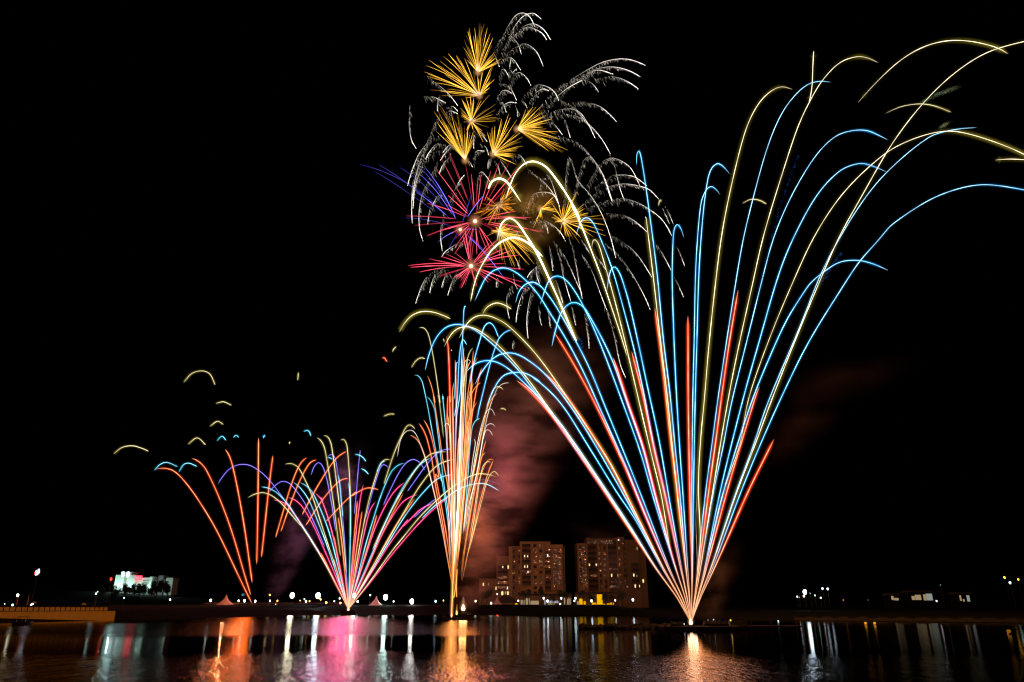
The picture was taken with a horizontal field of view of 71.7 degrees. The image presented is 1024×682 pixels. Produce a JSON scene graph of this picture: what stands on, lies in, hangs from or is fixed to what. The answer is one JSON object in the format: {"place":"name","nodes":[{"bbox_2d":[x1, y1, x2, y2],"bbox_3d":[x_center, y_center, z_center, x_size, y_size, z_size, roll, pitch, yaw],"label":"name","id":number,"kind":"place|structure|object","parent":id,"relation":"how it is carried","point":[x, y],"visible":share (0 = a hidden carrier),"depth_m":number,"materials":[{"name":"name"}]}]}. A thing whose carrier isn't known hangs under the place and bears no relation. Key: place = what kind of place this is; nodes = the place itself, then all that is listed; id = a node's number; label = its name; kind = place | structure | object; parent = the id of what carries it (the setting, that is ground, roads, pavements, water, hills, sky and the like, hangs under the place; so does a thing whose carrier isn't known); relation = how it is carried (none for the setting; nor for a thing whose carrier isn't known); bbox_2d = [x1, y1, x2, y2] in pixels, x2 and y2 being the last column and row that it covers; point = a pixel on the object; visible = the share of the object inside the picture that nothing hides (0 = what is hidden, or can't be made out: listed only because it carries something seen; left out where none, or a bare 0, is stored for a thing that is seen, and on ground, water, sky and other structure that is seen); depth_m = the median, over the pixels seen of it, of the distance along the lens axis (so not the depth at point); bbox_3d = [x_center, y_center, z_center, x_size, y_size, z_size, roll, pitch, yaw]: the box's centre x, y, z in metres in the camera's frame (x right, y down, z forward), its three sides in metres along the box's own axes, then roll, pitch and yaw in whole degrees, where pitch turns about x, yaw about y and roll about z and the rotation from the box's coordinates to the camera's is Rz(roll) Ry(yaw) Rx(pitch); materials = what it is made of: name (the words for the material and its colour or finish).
{"place":"outdoors","nodes":[
{"label":"outdoors","id":0,"kind":"place"},
{"bbox_2d":[402,311,447,326],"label":"falling star","id":1,"kind":"object","parent":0,"point":[423,311],"visible":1,"depth_m":311.12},
{"bbox_2d":[371,167,503,277],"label":"firework burst","id":2,"kind":"object","parent":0,"point":[437,207],"visible":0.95,"depth_m":343.84,"materials":[{"name":"red"}]},
{"bbox_2d":[438,107,474,159],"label":"firework burst","id":3,"kind":"object","parent":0,"point":[464,156],"visible":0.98,"depth_m":339.72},
{"bbox_2d":[426,58,491,97],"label":"firework burst","id":4,"kind":"object","parent":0,"point":[469,87],"visible":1,"depth_m":364.40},
{"bbox_2d":[409,233,523,288],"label":"firework burst","id":5,"kind":"object","parent":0,"point":[470,265],"visible":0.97,"depth_m":327.38,"materials":[{"name":"red"}]},
{"bbox_2d":[407,79,526,247],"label":"willow firework","id":6,"kind":"object","parent":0,"point":[415,183],"visible":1,"depth_m":362.74},
{"bbox_2d":[414,155,541,252],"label":"firework burst","id":7,"kind":"object","parent":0,"point":[475,221],"visible":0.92,"depth_m":340.33,"materials":[{"name":"red"}]},
{"bbox_2d":[463,26,496,71],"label":"firework burst","id":8,"kind":"object","parent":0,"point":[482,67],"visible":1,"depth_m":375.20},
{"bbox_2d":[461,98,500,140],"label":"firework burst","id":9,"kind":"object","parent":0,"point":[471,118],"visible":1,"depth_m":365.58,"materials":[{"name":"yellow"}]},
{"bbox_2d":[476,185,514,223],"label":"firework burst","id":10,"kind":"object","parent":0,"point":[501,206],"visible":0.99,"depth_m":338.15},
{"bbox_2d":[488,178,520,201],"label":"falling star","id":11,"kind":"object","parent":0,"point":[506,181],"visible":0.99,"depth_m":213.36,"materials":[{"name":"white"}]},
{"bbox_2d":[488,117,521,161],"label":"firework burst","id":12,"kind":"object","parent":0,"point":[493,147],"visible":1,"depth_m":343.73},
{"bbox_2d":[0,615,1023,681],"bbox_3d":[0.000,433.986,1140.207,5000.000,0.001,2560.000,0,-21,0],"label":"water","id":13,"kind":"structure","parent":0,"point":[417,648],"depth_m":71.59,"materials":[{"name":"black liquid"}]},
{"bbox_2d":[12,617,33,624],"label":"moored boat","id":14,"kind":"object","parent":13,"relation":"on","point":[16,622],"visible":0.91,"depth_m":178.10,"materials":[{"name":"paint"}]},
{"bbox_2d":[340,609,356,614],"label":"launch barge","id":15,"kind":"object","parent":13,"relation":"on","point":[348,612],"visible":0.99,"depth_m":431.18,"materials":[{"name":"metal"}]},
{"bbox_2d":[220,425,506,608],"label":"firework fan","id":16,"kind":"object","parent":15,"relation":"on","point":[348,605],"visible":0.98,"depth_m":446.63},
{"bbox_2d":[445,604,474,619],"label":"launch barge","id":17,"kind":"object","parent":13,"relation":"on","point":[463,615],"visible":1,"depth_m":265.63,"materials":[{"name":"metal"}]},
{"bbox_2d":[397,306,506,612],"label":"firework fan","id":18,"kind":"object","parent":17,"relation":"on","point":[452,514],"visible":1,"depth_m":283.50},
{"bbox_2d":[578,622,670,628],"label":"breakwater","id":19,"kind":"object","parent":13,"relation":"in","point":[620,625],"visible":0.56,"depth_m":145.57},
{"bbox_2d":[657,618,741,629],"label":"launch barge","id":20,"kind":"object","parent":13,"relation":"on","point":[713,625],"visible":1,"depth_m":136.79,"materials":[{"name":"metal"}]},
{"bbox_2d":[425,41,1023,619],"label":"firework fan","id":21,"kind":"object","parent":20,"relation":"on","point":[693,607],"visible":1,"depth_m":154.41},
{"bbox_2d":[728,621,801,629],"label":"landing stage","id":22,"kind":"object","parent":13,"relation":"in","point":[740,623],"visible":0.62,"depth_m":142.10,"materials":[{"name":"metal"}]},
{"bbox_2d":[0,590,1023,622],"bbox_3d":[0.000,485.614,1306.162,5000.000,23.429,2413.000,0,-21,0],"label":"ground","id":23,"kind":"structure","parent":0,"point":[135,607],"depth_m":451.19,"materials":[{"name":"soil"}]},
{"bbox_2d":[30,569,39,605],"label":"floodlight mast","id":24,"kind":"object","parent":23,"relation":"on","point":[36,572],"visible":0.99,"depth_m":284.95,"materials":[{"name":"metal"}]},
{"bbox_2d":[0,606,115,620],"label":"seawall","id":25,"kind":"object","parent":23,"relation":"on","point":[74,613],"visible":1,"depth_m":225.96,"materials":[{"name":"brown concrete"}]},
{"bbox_2d":[108,584,117,592],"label":"tree","id":26,"kind":"object","parent":23,"relation":"on","point":[112,587],"visible":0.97,"depth_m":716.74,"materials":[{"name":"black plant"}]},
{"bbox_2d":[111,587,121,593],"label":"tree","id":27,"kind":"object","parent":23,"relation":"on","point":[117,591],"visible":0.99,"depth_m":715.97,"materials":[{"name":"black plant"}]},
{"bbox_2d":[120,583,128,593],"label":"tree","id":28,"kind":"object","parent":23,"relation":"on","point":[125,585],"visible":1,"depth_m":715.46,"materials":[{"name":"black plant"}]},
{"bbox_2d":[125,584,135,594],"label":"tree","id":29,"kind":"object","parent":23,"relation":"on","point":[128,590],"visible":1,"depth_m":714.92,"materials":[{"name":"black plant"}]},
{"bbox_2d":[130,584,138,594],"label":"tree","id":30,"kind":"object","parent":23,"relation":"on","point":[133,588],"visible":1,"depth_m":715.90,"materials":[{"name":"black plant"}]},
{"bbox_2d":[136,583,144,595],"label":"tree","id":31,"kind":"object","parent":23,"relation":"on","point":[138,586],"visible":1,"depth_m":716.00,"materials":[{"name":"black plant"}]},
{"bbox_2d":[140,582,148,595],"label":"tree","id":32,"kind":"object","parent":23,"relation":"on","point":[144,590],"visible":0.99,"depth_m":715.97,"materials":[{"name":"black plant"}]},
{"bbox_2d":[114,571,178,594],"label":"hotel","id":33,"kind":"structure","parent":23,"relation":"on","point":[130,578],"depth_m":759.55,"materials":[{"name":"white"}]},
{"bbox_2d":[147,580,156,595],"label":"tree","id":34,"kind":"object","parent":23,"relation":"on","point":[150,591],"visible":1,"depth_m":716.24,"materials":[{"name":"black plant"}]},
{"bbox_2d":[154,580,161,596],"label":"tree","id":35,"kind":"object","parent":23,"relation":"on","point":[157,587],"visible":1,"depth_m":716.53,"materials":[{"name":"black plant"}]},
{"bbox_2d":[159,580,168,596],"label":"tree","id":36,"kind":"object","parent":23,"relation":"on","point":[163,587],"visible":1,"depth_m":716.39,"materials":[{"name":"black plant"}]},
{"bbox_2d":[164,584,171,596],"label":"tree","id":37,"kind":"object","parent":23,"relation":"on","point":[167,590],"visible":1,"depth_m":715.37,"materials":[{"name":"black plant"}]},
{"bbox_2d":[216,595,233,604],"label":"peaked tent","id":38,"kind":"object","parent":23,"relation":"on","point":[225,600],"visible":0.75,"depth_m":467.20,"materials":[{"name":"fabric"}]},
{"bbox_2d":[369,596,381,604],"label":"peaked tent","id":39,"kind":"object","parent":23,"relation":"on","point":[375,602],"visible":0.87,"depth_m":468.89,"materials":[{"name":"fabric"}]},
{"bbox_2d":[476,591,485,604],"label":"tree","id":40,"kind":"object","parent":23,"relation":"on","point":[480,594],"visible":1,"depth_m":480.96,"materials":[{"name":"brown plant"}]},
{"bbox_2d":[482,588,492,604],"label":"tree","id":41,"kind":"object","parent":23,"relation":"on","point":[488,595],"visible":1,"depth_m":481.35,"materials":[{"name":"brown plant"}]},
{"bbox_2d":[493,595,518,604],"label":"pavilion","id":42,"kind":"structure","parent":23,"relation":"on","point":[506,599],"depth_m":472.02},
{"bbox_2d":[479,542,565,604],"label":"apartment tower","id":43,"kind":"structure","parent":23,"relation":"on","point":[533,567],"depth_m":534.34,"materials":[{"name":"brown concrete"}]},
{"bbox_2d":[520,590,527,603],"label":"palm tree","id":44,"kind":"object","parent":23,"relation":"on","point":[522,592],"visible":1,"depth_m":484.83,"materials":[{"name":"brown plant"}]},
{"bbox_2d":[525,589,532,604],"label":"palm tree","id":45,"kind":"object","parent":23,"relation":"on","point":[529,591],"visible":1,"depth_m":486.79,"materials":[{"name":"brown plant"}]},
{"bbox_2d":[535,589,544,604],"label":"palm tree","id":46,"kind":"object","parent":23,"relation":"on","point":[539,591],"visible":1,"depth_m":486.05,"materials":[{"name":"brown plant"}]},
{"bbox_2d":[519,594,571,604],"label":"waterfront arcade","id":47,"kind":"object","parent":23,"relation":"on","point":[534,599],"visible":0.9,"depth_m":495.85,"materials":[{"name":"concrete"}]},
{"bbox_2d":[531,601,538,604],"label":"lit window","id":48,"kind":"structure","parent":47,"relation":"in","point":[532,602],"depth_m":495.12,"materials":[{"name":"beige glass"}]},
{"bbox_2d":[550,594,555,604],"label":"palm tree","id":49,"kind":"object","parent":23,"relation":"on","point":[553,597],"visible":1,"depth_m":484.21,"materials":[{"name":"black plant"}]},
{"bbox_2d":[557,590,562,602],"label":"palm tree","id":50,"kind":"object","parent":23,"relation":"on","point":[560,592],"visible":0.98,"depth_m":487.54,"materials":[{"name":"brown plant"}]},
{"bbox_2d":[561,591,569,604],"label":"palm tree","id":51,"kind":"object","parent":23,"relation":"on","point":[565,594],"visible":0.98,"depth_m":485.07,"materials":[{"name":"black plant"}]},
{"bbox_2d":[578,591,585,604],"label":"palm tree","id":52,"kind":"object","parent":23,"relation":"on","point":[582,593],"visible":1,"depth_m":485.61,"materials":[{"name":"brown plant"}]},
{"bbox_2d":[587,595,593,604],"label":"palm tree","id":53,"kind":"object","parent":23,"relation":"on","point":[591,597],"visible":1,"depth_m":483.68,"materials":[{"name":"black plant"}]},
{"bbox_2d":[574,592,615,605],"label":"waterfront hall","id":54,"kind":"structure","parent":23,"relation":"on","point":[598,600],"depth_m":498.08,"materials":[{"name":"tile"}]},
{"bbox_2d":[597,594,602,604],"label":"lit window","id":55,"kind":"structure","parent":54,"relation":"in","point":[599,599],"depth_m":497.66,"materials":[{"name":"yellow glass"}]},
{"bbox_2d":[601,594,608,604],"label":"palm tree","id":56,"kind":"object","parent":23,"relation":"on","point":[605,596],"visible":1,"depth_m":485.11,"materials":[{"name":"black plant"}]},
{"bbox_2d":[574,537,648,607],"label":"apartment tower","id":57,"kind":"structure","parent":23,"relation":"on","point":[614,564],"depth_m":549.44,"materials":[{"name":"brown concrete"}]},
{"bbox_2d":[608,595,615,604],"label":"palm tree","id":58,"kind":"object","parent":23,"relation":"on","point":[612,599],"visible":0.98,"depth_m":483.91,"materials":[{"name":"black plant"}]},
{"bbox_2d":[616,589,626,605],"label":"tree","id":59,"kind":"object","parent":23,"relation":"on","point":[622,595],"visible":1,"depth_m":481.06,"materials":[{"name":"brown plant"}]},
{"bbox_2d":[882,593,900,608],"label":"shed","id":60,"kind":"structure","parent":23,"relation":"on","point":[891,600],"depth_m":414.11,"materials":[{"name":"tile"}]},
{"bbox_2d":[794,616,1023,622],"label":"shoreline","id":61,"kind":"structure","parent":23,"relation":"on","point":[949,619],"depth_m":220.10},
{"bbox_2d":[900,590,935,608],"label":"shed","id":62,"kind":"structure","parent":23,"relation":"on","point":[917,599],"depth_m":413.79,"materials":[{"name":"tile"}]},
{"bbox_2d":[915,595,921,599],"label":"lit window","id":63,"kind":"structure","parent":62,"relation":"in","point":[918,597],"depth_m":413.69,"materials":[{"name":"beige glass"}]},
{"bbox_2d":[926,594,932,599],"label":"lit window","id":64,"kind":"structure","parent":62,"relation":"in","point":[928,596],"depth_m":413.69,"materials":[{"name":"white glass"}]},
{"bbox_2d":[948,592,973,608],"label":"kiosk","id":65,"kind":"object","parent":23,"relation":"on","point":[960,600],"visible":1,"depth_m":413.98,"materials":[{"name":"tile"}]},
{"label":"mortar rack","id":66,"kind":"object","parent":23,"relation":"on","visible":0},
{"bbox_2d":[158,437,377,602],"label":"firework fan","id":67,"kind":"object","parent":66,"relation":"on","point":[257,511],"visible":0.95,"depth_m":492.28},
{"bbox_2d":[0,0,1023,603],"label":"sky","id":68,"kind":"structure","parent":0,"point":[187,187],"materials":[{"name":"black"}]},
{"bbox_2d":[491,223,536,265],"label":"firework burst","id":69,"kind":"object","parent":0,"point":[503,232],"visible":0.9,"depth_m":333.92,"materials":[{"name":"yellow"}]},
{"bbox_2d":[416,219,625,377],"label":"willow firework","id":70,"kind":"object","parent":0,"point":[537,285],"visible":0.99,"depth_m":337.16},
{"bbox_2d":[493,13,557,119],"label":"willow firework","id":71,"kind":"object","parent":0,"point":[512,38],"visible":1,"depth_m":387.65},
{"bbox_2d":[517,110,562,152],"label":"firework burst","id":72,"kind":"object","parent":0,"point":[520,128],"visible":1,"depth_m":354.82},
{"bbox_2d":[533,201,554,227],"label":"firework burst","id":73,"kind":"object","parent":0,"point":[544,209],"visible":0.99,"depth_m":314.44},
{"bbox_2d":[552,192,602,239],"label":"firework burst","id":74,"kind":"object","parent":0,"point":[569,208],"visible":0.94,"depth_m":337.18,"materials":[{"name":"yellow"}]},
{"bbox_2d":[539,59,643,200],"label":"willow firework","id":75,"kind":"object","parent":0,"point":[586,105],"visible":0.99,"depth_m":375.59},
{"bbox_2d":[522,157,684,305],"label":"willow firework","id":76,"kind":"object","parent":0,"point":[542,181],"visible":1,"depth_m":354.27},
{"bbox_2d":[861,40,1007,98],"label":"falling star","id":77,"kind":"object","parent":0,"point":[934,43],"visible":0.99,"depth_m":214.11,"materials":[{"name":"yellow"}]}
]}

